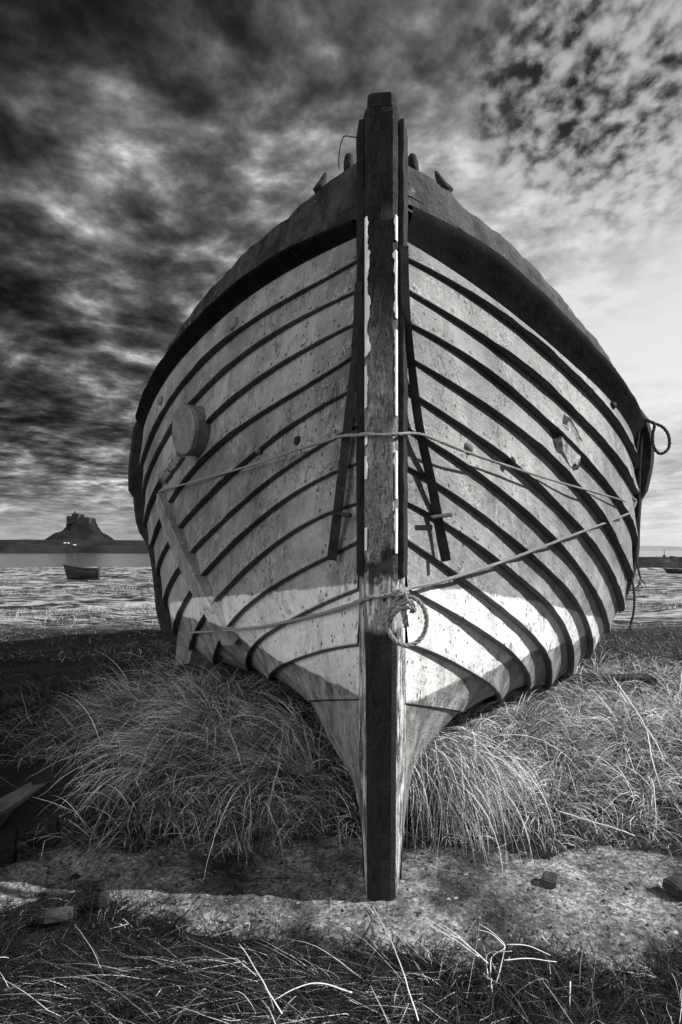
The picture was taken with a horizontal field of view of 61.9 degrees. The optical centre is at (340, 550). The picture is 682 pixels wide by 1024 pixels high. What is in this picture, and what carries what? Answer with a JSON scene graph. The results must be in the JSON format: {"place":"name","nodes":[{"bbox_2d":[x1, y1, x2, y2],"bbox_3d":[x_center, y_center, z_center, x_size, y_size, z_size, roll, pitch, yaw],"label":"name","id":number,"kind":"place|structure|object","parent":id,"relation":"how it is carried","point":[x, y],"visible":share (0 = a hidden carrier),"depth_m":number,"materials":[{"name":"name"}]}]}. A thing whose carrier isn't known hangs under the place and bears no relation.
{"place":"outdoors","nodes":[
{"label":"outdoors","id":0,"kind":"place"},
{"bbox_2d":[0,539,146,545],"bbox_3d":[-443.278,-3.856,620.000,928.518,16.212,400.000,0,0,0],"label":"pasture","id":1,"kind":"structure","parent":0,"point":[31,542],"depth_m":481.59,"materials":[{"name":"black plant"}]},
{"bbox_2d":[0,546,148,552],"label":"shore","id":2,"kind":"structure","parent":0,"point":[73,549],"depth_m":290.01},
{"bbox_2d":[45,517,113,539],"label":"castle hill","id":3,"kind":"structure","parent":0,"point":[80,529],"depth_m":605.74,"materials":[{"name":"black stone"}]},
{"bbox_2d":[66,511,95,523],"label":"castle","id":4,"kind":"structure","parent":3,"relation":"on","point":[75,516],"depth_m":610.00,"materials":[{"name":"stone"}]},
{"bbox_2d":[0,832,681,974],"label":"path","id":5,"kind":"structure","parent":0,"point":[422,879],"depth_m":2.04,"materials":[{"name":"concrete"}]},
{"bbox_2d":[0,828,17,865],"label":"timber block","id":6,"kind":"object","parent":5,"relation":"on","point":[8,841],"depth_m":2.24,"materials":[{"name":"black wood"}]},
{"bbox_2d":[541,871,557,888],"bbox_3d":[0.767,1.210,2.092,0.051,0.030,0.072,0,0,29],"label":"stone","id":7,"kind":"object","parent":5,"relation":"on","point":[549,879],"visible":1,"depth_m":2.07,"materials":[{"name":"grey stone"}]},
{"bbox_2d":[662,875,681,898],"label":"stone","id":8,"kind":"object","parent":5,"relation":"on","point":[672,884],"visible":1,"depth_m":2.03,"materials":[{"name":"grey stone"}]},
{"bbox_2d":[0,567,681,1023],"bbox_3d":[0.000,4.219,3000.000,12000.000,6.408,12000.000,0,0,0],"label":"ground","id":9,"kind":"structure","parent":0,"point":[14,777],"depth_m":2.78,"materials":[{"name":"grey plant"}]},
{"bbox_2d":[0,782,46,826],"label":"beam","id":10,"kind":"structure","parent":9,"relation":"on","point":[9,806],"depth_m":2.62,"materials":[{"name":"grey wood"}]},
{"bbox_2d":[44,816,61,848],"bbox_3d":[-1.203,1.179,2.373,0.055,0.140,0.064,0,0,0],"label":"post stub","id":11,"kind":"object","parent":9,"relation":"on","point":[51,823],"visible":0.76,"depth_m":2.35,"materials":[{"name":"black wood"}]},
{"bbox_2d":[63,564,100,579],"bbox_3d":[-11.402,0.950,24.980,1.475,0.721,0.818,0,0,-14],"label":"dinghy","id":12,"kind":"object","parent":9,"relation":"on","point":[79,573],"visible":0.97,"depth_m":24.77,"materials":[{"name":"paint"}]},
{"bbox_2d":[0,646,361,880],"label":"grass","id":13,"kind":"structure","parent":9,"relation":"on","point":[165,747],"depth_m":2.98,"materials":[{"name":"grey plant"}]},
{"bbox_2d":[175,631,255,677],"bbox_3d":[-1.091,0.867,4.768,0.610,0.510,0.446,0,0,-41],"label":"support wedge","id":14,"kind":"object","parent":9,"relation":"on","point":[185,656],"visible":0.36,"depth_m":4.56,"materials":[{"name":"grey wood"}]},
{"bbox_2d":[128,92,653,900],"bbox_3d":[0.289,-0.167,5.586,4.842,2.966,5.579,0,0,43],"label":"fishing boat","id":15,"kind":"object","parent":9,"relation":"on","point":[382,284],"visible":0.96,"depth_m":2.58,"materials":[{"name":"paint"}]},
{"bbox_2d":[158,431,626,501],"bbox_3d":[-0.139,-0.414,3.262,3.734,0.160,2.400,0,0,15],"label":"rope","id":16,"kind":"object","parent":15,"relation":"attached to","point":[390,435],"visible":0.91,"depth_m":2.44,"materials":[{"name":"grey fabric"}]},
{"bbox_2d":[381,589,428,647],"bbox_3d":[0.218,0.230,1.932,0.162,0.200,0.064,0,0,0],"label":"rope ring","id":17,"kind":"object","parent":15,"relation":"hanging from","point":[401,600],"visible":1,"depth_m":1.92,"materials":[{"name":"grey fabric"}]},
{"bbox_2d":[189,513,629,633],"bbox_3d":[0.481,0.160,2.992,3.117,0.856,2.080,0,0,0],"label":"rope","id":18,"kind":"object","parent":15,"relation":"attached to","point":[384,595],"visible":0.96,"depth_m":2.58,"materials":[{"name":"grey fabric"}]},
{"bbox_2d":[625,430,639,633],"bbox_3d":[2.347,-0.188,4.600,0.095,1.687,0.322,0,0,36],"label":"rope end","id":19,"kind":"object","parent":15,"relation":"hanging from","point":[631,578],"visible":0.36,"depth_m":4.50,"materials":[{"name":"black fabric"}]},
{"bbox_2d":[632,493,636,509],"bbox_3d":[2.318,-0.400,4.542,0.194,0.282,0.053,0,0,-34],"label":"rope knot","id":20,"kind":"object","parent":15,"relation":"attached to","point":[635,502],"visible":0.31,"depth_m":4.56,"materials":[{"name":"grey fabric"}]},
{"bbox_2d":[635,434,645,586],"bbox_3d":[2.451,-0.334,4.673,0.080,1.267,0.131,0,0,15],"label":"rope end","id":21,"kind":"object","parent":15,"relation":"hanging from","point":[636,549],"visible":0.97,"depth_m":4.68,"materials":[{"name":"black fabric"}]},
{"bbox_2d":[643,417,671,454],"bbox_3d":[2.586,-0.968,4.714,0.302,0.357,0.067,0,0,5],"label":"rope loop","id":22,"kind":"object","parent":15,"relation":"attached to","point":[654,424],"visible":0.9,"depth_m":4.71,"materials":[{"name":"black fabric"}]},
{"bbox_2d":[473,696,499,708],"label":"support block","id":23,"kind":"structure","parent":9,"relation":"on","point":[487,699],"depth_m":3.94,"materials":[{"name":"black wood"}]},
{"bbox_2d":[327,642,681,887],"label":"grass","id":24,"kind":"structure","parent":9,"relation":"on","point":[471,782],"depth_m":2.77,"materials":[{"name":"grey plant"}]},
{"bbox_2d":[559,811,634,835],"bbox_3d":[1.054,1.130,2.353,0.286,0.044,0.019,0,0,27],"label":"dry stalk","id":25,"kind":"object","parent":24,"relation":"on","point":[594,822],"visible":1,"depth_m":2.35,"materials":[{"name":"plant"}]},
{"bbox_2d":[553,673,656,685],"bbox_3d":[2.070,1.090,4.809,1.158,0.080,0.145,0,0,-1],"label":"plank","id":26,"kind":"object","parent":24,"relation":"on","point":[643,678],"visible":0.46,"depth_m":4.75,"materials":[{"name":"grey wood"}]},
{"bbox_2d":[613,678,664,789],"bbox_3d":[1.746,1.071,3.318,0.090,0.309,1.612,0,0,18],"label":"dry stalk","id":27,"kind":"object","parent":24,"relation":"on","point":[646,729],"visible":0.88,"depth_m":3.00,"materials":[{"name":"plant"}]},
{"bbox_2d":[638,557,681,568],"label":"quay wall","id":28,"kind":"structure","parent":9,"relation":"on","point":[653,562],"depth_m":39.88,"materials":[{"name":"stone"}]},
{"bbox_2d":[0,865,681,1023],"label":"grass","id":29,"kind":"structure","parent":0,"point":[93,993],"depth_m":1.60,"materials":[{"name":"grey plant"}]},
{"bbox_2d":[41,906,72,923],"bbox_3d":[-0.934,1.200,1.875,0.094,0.031,0.041,0,0,-18],"label":"stone","id":30,"kind":"object","parent":29,"relation":"on","point":[58,914],"visible":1,"depth_m":1.86,"materials":[{"name":"grey stone"}]},
{"bbox_2d":[98,892,109,906],"bbox_3d":[-0.815,1.200,1.957,0.032,0.041,0.032,0,0,0],"label":"stone","id":31,"kind":"object","parent":29,"relation":"on","point":[104,898],"visible":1,"depth_m":1.95,"materials":[{"name":"grey stone"}]},
{"bbox_2d":[239,944,282,1013],"bbox_3d":[-0.224,1.160,1.546,0.009,0.062,0.226,0,0,-39],"label":"dry stalk","id":32,"kind":"object","parent":29,"relation":"on","point":[263,982],"visible":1,"depth_m":1.51,"materials":[{"name":"plant"}]},
{"bbox_2d":[275,982,351,999],"bbox_3d":[-0.075,1.179,1.524,0.210,0.025,0.028,0,0,-10],"label":"dry stalk","id":33,"kind":"object","parent":29,"relation":"on","point":[316,983],"visible":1,"depth_m":1.53,"materials":[{"name":"plant"}]},
{"bbox_2d":[366,905,418,1020],"bbox_3d":[0.149,1.185,1.697,0.029,0.074,0.525,0,0,-12],"label":"dry stalk","id":34,"kind":"object","parent":29,"relation":"on","point":[399,963],"visible":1,"depth_m":1.56,"materials":[{"name":"plant"}]},
{"bbox_2d":[419,916,487,963],"bbox_3d":[0.309,1.150,1.687,0.062,0.061,0.282,0,0,-33],"label":"dry stalk","id":35,"kind":"object","parent":29,"relation":"on","point":[460,939],"visible":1,"depth_m":1.66,"materials":[{"name":"plant"}]},
{"bbox_2d":[477,925,555,992],"bbox_3d":[0.501,1.155,1.617,0.202,0.093,0.149,0,0,0],"label":"dry stalk","id":36,"kind":"object","parent":29,"relation":"on","point":[506,951],"visible":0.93,"depth_m":1.60,"materials":[{"name":"plant"}]},
{"bbox_2d":[569,981,570,1006],"bbox_3d":[0.614,1.190,1.525,0.009,0.061,0.016,0,0,0],"label":"dry stalk","id":37,"kind":"object","parent":29,"relation":"on","point":[569,992],"visible":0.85,"depth_m":1.52,"materials":[{"name":"plant"}]},
{"bbox_2d":[0,577,681,663],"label":"grass","id":38,"kind":"structure","parent":0,"point":[172,646],"depth_m":8.51,"materials":[{"name":"grey plant"}]},
{"bbox_2d":[0,551,681,624],"bbox_3d":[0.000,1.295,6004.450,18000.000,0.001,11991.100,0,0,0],"label":"water","id":39,"kind":"structure","parent":0,"point":[75,559],"depth_m":61.41,"materials":[{"name":"grey liquid"}]},
{"bbox_2d":[0,0,681,546],"label":"sky","id":40,"kind":"structure","parent":0,"point":[146,146],"materials":[{"name":"grey"}]},
{"bbox_2d":[640,546,681,550],"bbox_3d":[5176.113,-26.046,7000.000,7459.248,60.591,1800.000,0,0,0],"label":"hills","id":41,"kind":"structure","parent":0,"point":[658,548],"depth_m":6312.21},
{"bbox_2d":[663,568,681,573],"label":"dinghy","id":42,"kind":"object","parent":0,"point":[673,571],"visible":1,"depth_m":30.94,"materials":[{"name":"paint"}]}
]}

